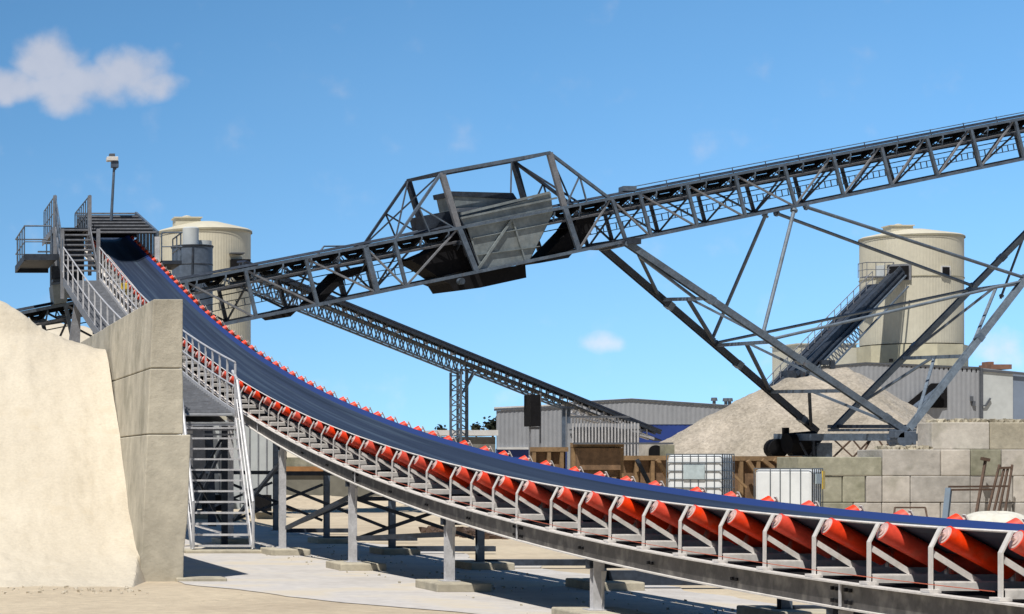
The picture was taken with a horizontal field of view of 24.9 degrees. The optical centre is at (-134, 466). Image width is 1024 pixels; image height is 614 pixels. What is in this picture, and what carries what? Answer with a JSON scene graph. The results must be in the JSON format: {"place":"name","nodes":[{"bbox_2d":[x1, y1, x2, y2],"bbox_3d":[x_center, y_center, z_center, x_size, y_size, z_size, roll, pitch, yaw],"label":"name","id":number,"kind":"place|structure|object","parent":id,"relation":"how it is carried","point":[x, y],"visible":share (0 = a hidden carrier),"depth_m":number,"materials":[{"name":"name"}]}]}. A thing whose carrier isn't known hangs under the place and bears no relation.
{"place":"outdoors","nodes":[
{"label":"outdoors","id":0,"kind":"place"},
{"bbox_2d":[160,232,182,272],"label":"side gallery","id":1,"kind":"object","parent":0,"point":[172,264],"visible":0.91,"depth_m":74.21,"materials":[{"name":"metal"}]},
{"bbox_2d":[0,508,811,613],"bbox_3d":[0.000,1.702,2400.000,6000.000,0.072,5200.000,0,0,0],"label":"ground","id":2,"kind":"structure","parent":0,"point":[171,598],"depth_m":28.09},
{"bbox_2d":[29,318,93,341],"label":"sand heap","id":3,"kind":"object","parent":2,"relation":"on","point":[65,335],"visible":0.02,"depth_m":117.97,"materials":[{"name":"beige sand"}]},
{"bbox_2d":[0,301,145,586],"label":"sand heap","id":4,"kind":"object","parent":2,"relation":"on","point":[65,519],"visible":0.93,"depth_m":34.22,"materials":[{"name":"beige sand"}]},
{"bbox_2d":[4,585,147,594],"bbox_3d":[1.632,1.688,29.148,4.262,0.063,1.878,0,0,0],"label":"rubble","id":5,"kind":"object","parent":2,"relation":"on","point":[40,589],"visible":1,"depth_m":29.09,"materials":[{"name":"beige stone"}]},
{"bbox_2d":[80,299,190,581],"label":"retaining wall","id":6,"kind":"structure","parent":2,"relation":"on","point":[142,346],"depth_m":31.62,"materials":[{"name":"concrete"}]},
{"bbox_2d":[171,227,213,312],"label":"grey tank","id":7,"kind":"object","parent":2,"relation":"on","point":[196,255],"visible":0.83,"depth_m":94.25,"materials":[{"name":"metal"}]},
{"bbox_2d":[159,215,251,419],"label":"cement silo","id":8,"kind":"object","parent":2,"relation":"on","point":[231,244],"visible":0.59,"depth_m":119.83,"materials":[{"name":"beige metal"}]},
{"bbox_2d":[177,420,272,518],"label":"white cabin","id":9,"kind":"object","parent":2,"relation":"on","point":[260,450],"visible":0.27,"depth_m":70.00,"materials":[{"name":"metal"}]},
{"bbox_2d":[287,451,296,456],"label":"sand bank","id":10,"kind":"structure","parent":2,"relation":"on","point":[289,454],"depth_m":116.37,"materials":[{"name":"beige sand"}]},
{"bbox_2d":[286,457,380,496],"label":"yard wall","id":11,"kind":"structure","parent":2,"relation":"on","point":[303,483],"depth_m":99.85,"materials":[{"name":"concrete"}]},
{"bbox_2d":[286,495,425,512],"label":"dirt mound","id":12,"kind":"object","parent":2,"relation":"on","point":[303,503],"visible":0.17,"depth_m":82.40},
{"bbox_2d":[434,424,446,429],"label":"tree","id":13,"kind":"object","parent":2,"relation":"on","point":[440,427],"visible":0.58,"depth_m":149.89,"materials":[{"name":"green plant"}]},
{"bbox_2d":[237,260,661,460],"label":"lattice conveyor","id":14,"kind":"object","parent":2,"relation":"on","point":[532,410],"visible":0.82,"depth_m":96.05,"materials":[{"name":"metal"}]},
{"bbox_2d":[418,526,507,538],"bbox_3d":[14.899,1.653,52.506,1.501,0.305,5.197,0,0,0],"label":"rubble pile","id":15,"kind":"object","parent":2,"relation":"on","point":[465,530],"visible":0.28,"depth_m":52.17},
{"bbox_2d":[470,422,484,436],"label":"tree","id":16,"kind":"object","parent":2,"relation":"on","point":[474,426],"visible":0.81,"depth_m":149.88,"materials":[{"name":"green plant"}]},
{"bbox_2d":[482,416,495,436],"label":"tree","id":17,"kind":"object","parent":2,"relation":"on","point":[490,425],"visible":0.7,"depth_m":117.82,"materials":[{"name":"green plant"}]},
{"bbox_2d":[494,403,579,468],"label":"grey shed","id":18,"kind":"structure","parent":2,"relation":"on","point":[512,437],"depth_m":111.99,"materials":[{"name":"grey metal"}]},
{"bbox_2d":[530,447,567,468],"bbox_3d":[19.825,0.570,62.015,1.073,2.261,0.230,0,0,0],"label":"timber shuttering","id":19,"kind":"object","parent":2,"relation":"on","point":[556,456],"visible":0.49,"depth_m":61.91,"materials":[{"name":"brown wood"}]},
{"bbox_2d":[567,416,639,468],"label":"slatted fence","id":20,"kind":"object","parent":2,"relation":"on","point":[602,432],"visible":0.38,"depth_m":92.00,"materials":[{"name":"metal"}]},
{"bbox_2d":[570,442,672,478],"bbox_3d":[21.513,0.510,60.828,2.755,2.381,0.605,0,0,0],"label":"timber shuttering","id":21,"kind":"object","parent":2,"relation":"on","point":[595,457],"visible":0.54,"depth_m":60.80,"materials":[{"name":"brown wood"}]},
{"bbox_2d":[624,456,668,486],"bbox_3d":[22.463,0.695,61.385,1.311,2.011,0.490,0,0,0],"label":"timber shuttering","id":22,"kind":"object","parent":2,"relation":"on","point":[645,469],"visible":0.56,"depth_m":61.46,"materials":[{"name":"wood"}]},
{"bbox_2d":[639,444,674,486],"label":"arched culvert","id":23,"kind":"object","parent":2,"relation":"on","point":[654,449],"visible":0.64,"depth_m":65.99,"materials":[{"name":"concrete"}]},
{"bbox_2d":[732,456,801,498],"bbox_3d":[25.637,0.703,60.837,2.150,1.994,0.585,0,0,0],"label":"timber shuttering","id":24,"kind":"object","parent":2,"relation":"on","point":[745,466],"visible":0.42,"depth_m":61.00,"materials":[{"name":"brown wood"}]},
{"bbox_2d":[661,367,934,456],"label":"gravel heap","id":25,"kind":"object","parent":2,"relation":"on","point":[751,424],"visible":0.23,"depth_m":105.40,"materials":[{"name":"grey gravel"}]},
{"bbox_2d":[770,343,858,379],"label":"cream annex","id":26,"kind":"object","parent":2,"relation":"on","point":[849,356],"visible":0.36,"depth_m":141.00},
{"bbox_2d":[821,502,852,508],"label":"concrete block","id":27,"kind":"structure","parent":2,"relation":"on","point":[841,505],"depth_m":57.80,"materials":[{"name":"beige concrete"}]},
{"bbox_2d":[821,476,841,501],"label":"concrete block","id":28,"kind":"structure","parent":27,"relation":"on","point":[832,491],"depth_m":57.83,"materials":[{"name":"grey concrete"}]},
{"bbox_2d":[763,425,917,456],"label":"undercarriage","id":29,"kind":"object","parent":2,"relation":"on","point":[802,444],"visible":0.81,"depth_m":86.27,"materials":[{"name":"black metal"}]},
{"bbox_2d":[16,112,1023,432],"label":"truss conveyor","id":30,"kind":"object","parent":29,"relation":"on","point":[484,238],"visible":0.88,"depth_m":79.17,"materials":[{"name":"grey metal"}]},
{"bbox_2d":[845,502,880,512],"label":"concrete block","id":31,"kind":"structure","parent":2,"relation":"on","point":[871,507],"depth_m":57.81,"materials":[{"name":"beige concrete"}]},
{"bbox_2d":[842,476,864,501],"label":"concrete block","id":32,"kind":"structure","parent":31,"relation":"on","point":[853,488],"depth_m":57.81,"materials":[{"name":"beige concrete"}]},
{"bbox_2d":[865,476,881,501],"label":"concrete block","id":33,"kind":"structure","parent":31,"relation":"on","point":[873,488],"depth_m":57.80,"materials":[{"name":"beige concrete"}]},
{"bbox_2d":[777,457,881,475],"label":"concrete block","id":34,"kind":"structure","parent":33,"relation":"on","point":[851,466],"depth_m":57.80,"materials":[{"name":"grey concrete"}]},
{"bbox_2d":[873,502,909,513],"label":"concrete block","id":35,"kind":"structure","parent":2,"relation":"on","point":[887,507],"depth_m":57.81,"materials":[{"name":"beige concrete"}]},
{"bbox_2d":[882,476,909,501],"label":"concrete block","id":36,"kind":"structure","parent":35,"relation":"on","point":[895,488],"depth_m":57.81,"materials":[{"name":"beige concrete"}]},
{"bbox_2d":[893,507,927,516],"bbox_3d":[27.970,1.370,57.253,1.177,0.570,0.544,0,0,0],"label":"bent bar","id":37,"kind":"object","parent":2,"relation":"on","point":[925,508],"visible":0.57,"depth_m":57.48,"materials":[{"name":"metal"}]},
{"bbox_2d":[857,224,967,365],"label":"storage silo","id":38,"kind":"object","parent":2,"relation":"on","point":[894,336],"visible":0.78,"depth_m":142.26,"materials":[{"name":"beige metal"}]},
{"bbox_2d":[767,266,908,385],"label":"silo conveyor","id":39,"kind":"object","parent":38,"relation":"attached to","point":[820,349],"visible":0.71,"depth_m":134.96,"materials":[{"name":"metal"}]},
{"bbox_2d":[876,265,883,275],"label":"door","id":40,"kind":"structure","parent":38,"relation":"in","point":[878,272],"depth_m":143.35,"materials":[{"name":"grey metal"}]},
{"bbox_2d":[941,266,950,276],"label":"window","id":41,"kind":"structure","parent":38,"relation":"in","point":[944,269],"depth_m":141.71,"materials":[{"name":"black glass"}]},
{"bbox_2d":[902,502,939,517],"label":"concrete block","id":42,"kind":"structure","parent":2,"relation":"on","point":[933,509],"depth_m":57.81,"materials":[{"name":"grey concrete"}]},
{"bbox_2d":[819,359,1023,419],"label":"warehouse","id":43,"kind":"structure","parent":2,"relation":"on","point":[988,390],"depth_m":131.99,"materials":[{"name":"grey metal"}]},
{"bbox_2d":[982,372,1012,418],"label":"door panel","id":44,"kind":"structure","parent":43,"relation":"in","point":[997,387],"depth_m":131.80,"materials":[{"name":"grey metal"}]},
{"bbox_2d":[931,502,969,517],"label":"concrete block","id":45,"kind":"structure","parent":2,"relation":"on","point":[960,508],"depth_m":57.80,"materials":[{"name":"grey concrete"}]},
{"bbox_2d":[910,476,969,501],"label":"concrete block","id":46,"kind":"structure","parent":45,"relation":"on","point":[927,488],"depth_m":57.80,"materials":[{"name":"beige concrete"}]},
{"bbox_2d":[857,449,939,475],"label":"concrete block","id":47,"kind":"structure","parent":46,"relation":"on","point":[910,462],"depth_m":57.81,"materials":[{"name":"grey concrete"}]},
{"bbox_2d":[874,445,932,449],"bbox_3d":[28.281,-0.494,58.197,1.403,0.194,0.714,0,0,0],"label":"rubble","id":48,"kind":"object","parent":47,"relation":"on","point":[881,447],"visible":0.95,"depth_m":57.93,"materials":[{"name":"concrete"}]},
{"bbox_2d":[940,449,969,475],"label":"concrete block","id":49,"kind":"structure","parent":46,"relation":"on","point":[954,462],"depth_m":57.80,"materials":[{"name":"grey concrete"}]},
{"bbox_2d":[918,422,988,449],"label":"concrete block","id":50,"kind":"structure","parent":49,"relation":"on","point":[954,435],"depth_m":58.71,"materials":[{"name":"grey concrete"}]},
{"bbox_2d":[942,485,1008,517],"bbox_3d":[29.143,1.060,56.338,2.317,1.123,0.419,0,0,-22],"label":"pipe frame","id":51,"kind":"object","parent":2,"relation":"on","point":[947,502],"visible":0.82,"depth_m":56.21,"materials":[{"name":"blue paint"}]},
{"bbox_2d":[975,457,989,511],"bbox_3d":[29.807,0.699,57.164,1.046,1.906,0.223,0,0,-39],"label":"rusty post","id":52,"kind":"object","parent":2,"relation":"on","point":[984,459],"visible":0.82,"depth_m":57.26,"materials":[{"name":"brown metal"}]},
{"bbox_2d":[961,502,1011,512],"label":"concrete block","id":53,"kind":"structure","parent":2,"relation":"on","point":[983,506],"depth_m":57.83,"materials":[{"name":"beige concrete"}]},
{"bbox_2d":[970,476,1011,501],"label":"concrete block","id":54,"kind":"structure","parent":53,"relation":"on","point":[985,494],"depth_m":57.82,"materials":[{"name":"beige concrete"}]},
{"bbox_2d":[970,449,1000,475],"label":"concrete block","id":55,"kind":"structure","parent":54,"relation":"on","point":[976,462],"depth_m":57.81,"materials":[{"name":"grey concrete"}]},
{"bbox_2d":[962,511,1023,522],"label":"bulk bag","id":56,"kind":"object","parent":2,"relation":"on","point":[999,516],"visible":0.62,"depth_m":52.06,"materials":[{"name":"white fabric"}]},
{"bbox_2d":[987,464,1013,510],"bbox_3d":[30.342,0.796,57.113,1.168,1.702,0.348,0,0,-36],"label":"steel rack","id":57,"kind":"object","parent":2,"relation":"on","point":[999,467],"visible":0.71,"depth_m":57.20,"materials":[{"name":"brown metal"}]},
{"bbox_2d":[1003,502,1023,514],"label":"concrete block","id":58,"kind":"structure","parent":2,"relation":"on","point":[1017,507],"depth_m":57.81,"materials":[{"name":"beige concrete"}]},
{"bbox_2d":[1012,476,1023,501],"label":"concrete block","id":59,"kind":"structure","parent":58,"relation":"on","point":[1017,488],"depth_m":57.82,"materials":[{"name":"beige concrete"}]},
{"bbox_2d":[1000,449,1023,475],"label":"concrete block","id":60,"kind":"structure","parent":59,"relation":"on","point":[1014,457],"depth_m":57.81,"materials":[{"name":"grey concrete"}]},
{"bbox_2d":[989,422,1023,449],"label":"concrete block","id":61,"kind":"structure","parent":60,"relation":"on","point":[1006,435],"depth_m":58.72,"materials":[{"name":"grey concrete"}]},
{"bbox_2d":[926,418,1023,422],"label":"rubble","id":62,"kind":"object","parent":61,"relation":"on","point":[976,420],"visible":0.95,"depth_m":58.82,"materials":[{"name":"concrete"}]},
{"bbox_2d":[423,430,497,452],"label":"building","id":63,"kind":"structure","parent":0,"point":[478,442],"depth_m":108.00,"materials":[{"name":"white metal"}]},
{"bbox_2d":[179,524,776,613],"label":"pavement","id":64,"kind":"structure","parent":0,"point":[300,577],"depth_m":31.18,"materials":[{"name":"concrete"}]},
{"bbox_2d":[176,576,226,581],"bbox_3d":[4.950,1.700,31.750,0.750,0.110,0.500,0,0,0],"label":"concrete footing","id":65,"kind":"object","parent":64,"relation":"on","point":[202,578],"visible":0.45,"depth_m":31.50,"materials":[{"name":"beige concrete"}]},
{"bbox_2d":[178,370,254,548],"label":"access staircase","id":66,"kind":"structure","parent":64,"relation":"on","point":[224,428],"depth_m":43.32,"materials":[{"name":"metal"}]},
{"bbox_2d":[184,548,260,552],"bbox_3d":[6.980,1.670,42.100,1.500,0.070,0.900,0,0,0],"label":"concrete step","id":67,"kind":"object","parent":64,"relation":"on","point":[219,550],"visible":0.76,"depth_m":41.66,"materials":[{"name":"grey concrete"}]},
{"bbox_2d":[212,537,248,543],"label":"concrete footing","id":68,"kind":"object","parent":64,"relation":"on","point":[238,540],"visible":0.73,"depth_m":46.53,"materials":[{"name":"grey concrete"}]},
{"bbox_2d":[260,547,309,555],"bbox_3d":[8.080,1.645,41.200,0.750,0.130,1.150,0,0,0],"label":"concrete footing","id":69,"kind":"object","parent":64,"relation":"on","point":[291,551],"visible":0.95,"depth_m":40.63,"materials":[{"name":"grey concrete"}]},
{"bbox_2d":[308,537,347,543],"bbox_3d":[10.270,1.645,47.400,0.720,0.130,1.150,0,0,0],"label":"concrete footing","id":70,"kind":"object","parent":64,"relation":"on","point":[319,540],"visible":0.66,"depth_m":46.83,"materials":[{"name":"grey concrete"}]},
{"bbox_2d":[326,561,386,570],"bbox_3d":[8.080,1.645,35.250,0.750,0.130,1.150,0,0,0],"label":"concrete footing","id":71,"kind":"object","parent":64,"relation":"on","point":[357,566],"visible":0.99,"depth_m":34.68,"materials":[{"name":"beige concrete"}]},
{"bbox_2d":[369,547,420,554],"bbox_3d":[10.270,1.645,41.500,0.720,0.130,1.150,0,0,0],"label":"concrete footing","id":72,"kind":"object","parent":64,"relation":"on","point":[396,551],"visible":0.88,"depth_m":40.93,"materials":[{"name":"grey concrete"}]},
{"bbox_2d":[415,579,491,591],"bbox_3d":[8.080,1.645,29.400,0.750,0.130,1.150,0,0,0],"label":"concrete footing","id":73,"kind":"object","parent":64,"relation":"on","point":[463,585],"visible":0.99,"depth_m":28.83,"materials":[{"name":"beige concrete"}]},
{"bbox_2d":[84,235,1023,613],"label":"belt conveyor","id":74,"kind":"object","parent":73,"relation":"on","point":[852,559],"visible":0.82,"depth_m":25.77,"materials":[{"name":"rubber"}]},
{"bbox_2d":[49,266,66,304],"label":"discharge chute","id":75,"kind":"object","parent":74,"relation":"attached to","point":[54,291],"visible":0.61,"depth_m":71.75,"materials":[{"name":"grey metal"}]},
{"bbox_2d":[80,212,159,263],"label":"head hood","id":76,"kind":"object","parent":74,"relation":"on","point":[123,226],"visible":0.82,"depth_m":74.82,"materials":[{"name":"metal"}]},
{"bbox_2d":[15,195,99,298],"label":"head platform","id":77,"kind":"structure","parent":76,"relation":"attached to","point":[57,237],"depth_m":72.55,"materials":[{"name":"metal"}]},
{"bbox_2d":[106,153,118,220],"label":"surveillance camera","id":78,"kind":"object","parent":76,"relation":"on","point":[112,159],"visible":1,"depth_m":75.95,"materials":[{"name":"grey metal"}]},
{"bbox_2d":[63,247,235,421],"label":"conveyor walkway","id":79,"kind":"structure","parent":74,"relation":"attached to","point":[97,307],"depth_m":61.12,"materials":[{"name":"metal"}]},
{"bbox_2d":[455,560,514,569],"bbox_3d":[10.270,1.645,35.550,0.720,0.130,1.150,0,0,0],"label":"concrete footing","id":80,"kind":"object","parent":64,"relation":"on","point":[482,565],"visible":0.72,"depth_m":34.98,"materials":[{"name":"grey concrete"}]},
{"bbox_2d":[255,545,734,613],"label":"rubble","id":81,"kind":"object","parent":64,"relation":"on","point":[732,609],"visible":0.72,"depth_m":33.03,"materials":[{"name":"stone"}]},
{"bbox_2d":[551,607,651,613],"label":"concrete footing","id":82,"kind":"object","parent":64,"relation":"on","point":[575,610],"visible":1,"depth_m":23.40,"materials":[{"name":"beige concrete"}]},
{"bbox_2d":[565,578,644,590],"bbox_3d":[10.270,1.645,29.700,0.720,0.130,1.150,0,0,0],"label":"concrete footing","id":83,"kind":"object","parent":64,"relation":"on","point":[614,585],"visible":0.64,"depth_m":29.13,"materials":[{"name":"beige concrete"}]},
{"bbox_2d":[737,605,825,613],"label":"concrete footing","id":84,"kind":"object","parent":64,"relation":"on","point":[753,609],"visible":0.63,"depth_m":23.57,"materials":[{"name":"beige concrete"}]},
{"bbox_2d":[0,0,1023,452],"label":"sky","id":85,"kind":"structure","parent":0,"point":[296,124],"materials":[{"name":"blue"}]},
{"bbox_2d":[571,397,732,441],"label":"gabled warehouse","id":86,"kind":"structure","parent":0,"point":[669,419],"depth_m":128.00,"materials":[{"name":"grey metal"}]},
{"bbox_2d":[666,454,734,494],"bbox_3d":[18.744,0.343,48.005,1.224,1.264,1.142,0,0,36],"label":"bulk container","id":87,"kind":"object","parent":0,"point":[712,473],"visible":0.54,"depth_m":47.63,"materials":[{"name":"white plastic"}]},
{"bbox_2d":[754,468,824,506],"bbox_3d":[20.316,0.655,47.007,1.252,1.240,1.170,0,0,36],"label":"bulk container","id":88,"kind":"object","parent":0,"point":[794,485],"visible":0.59,"depth_m":46.64,"materials":[{"name":"white plastic"}]}
]}

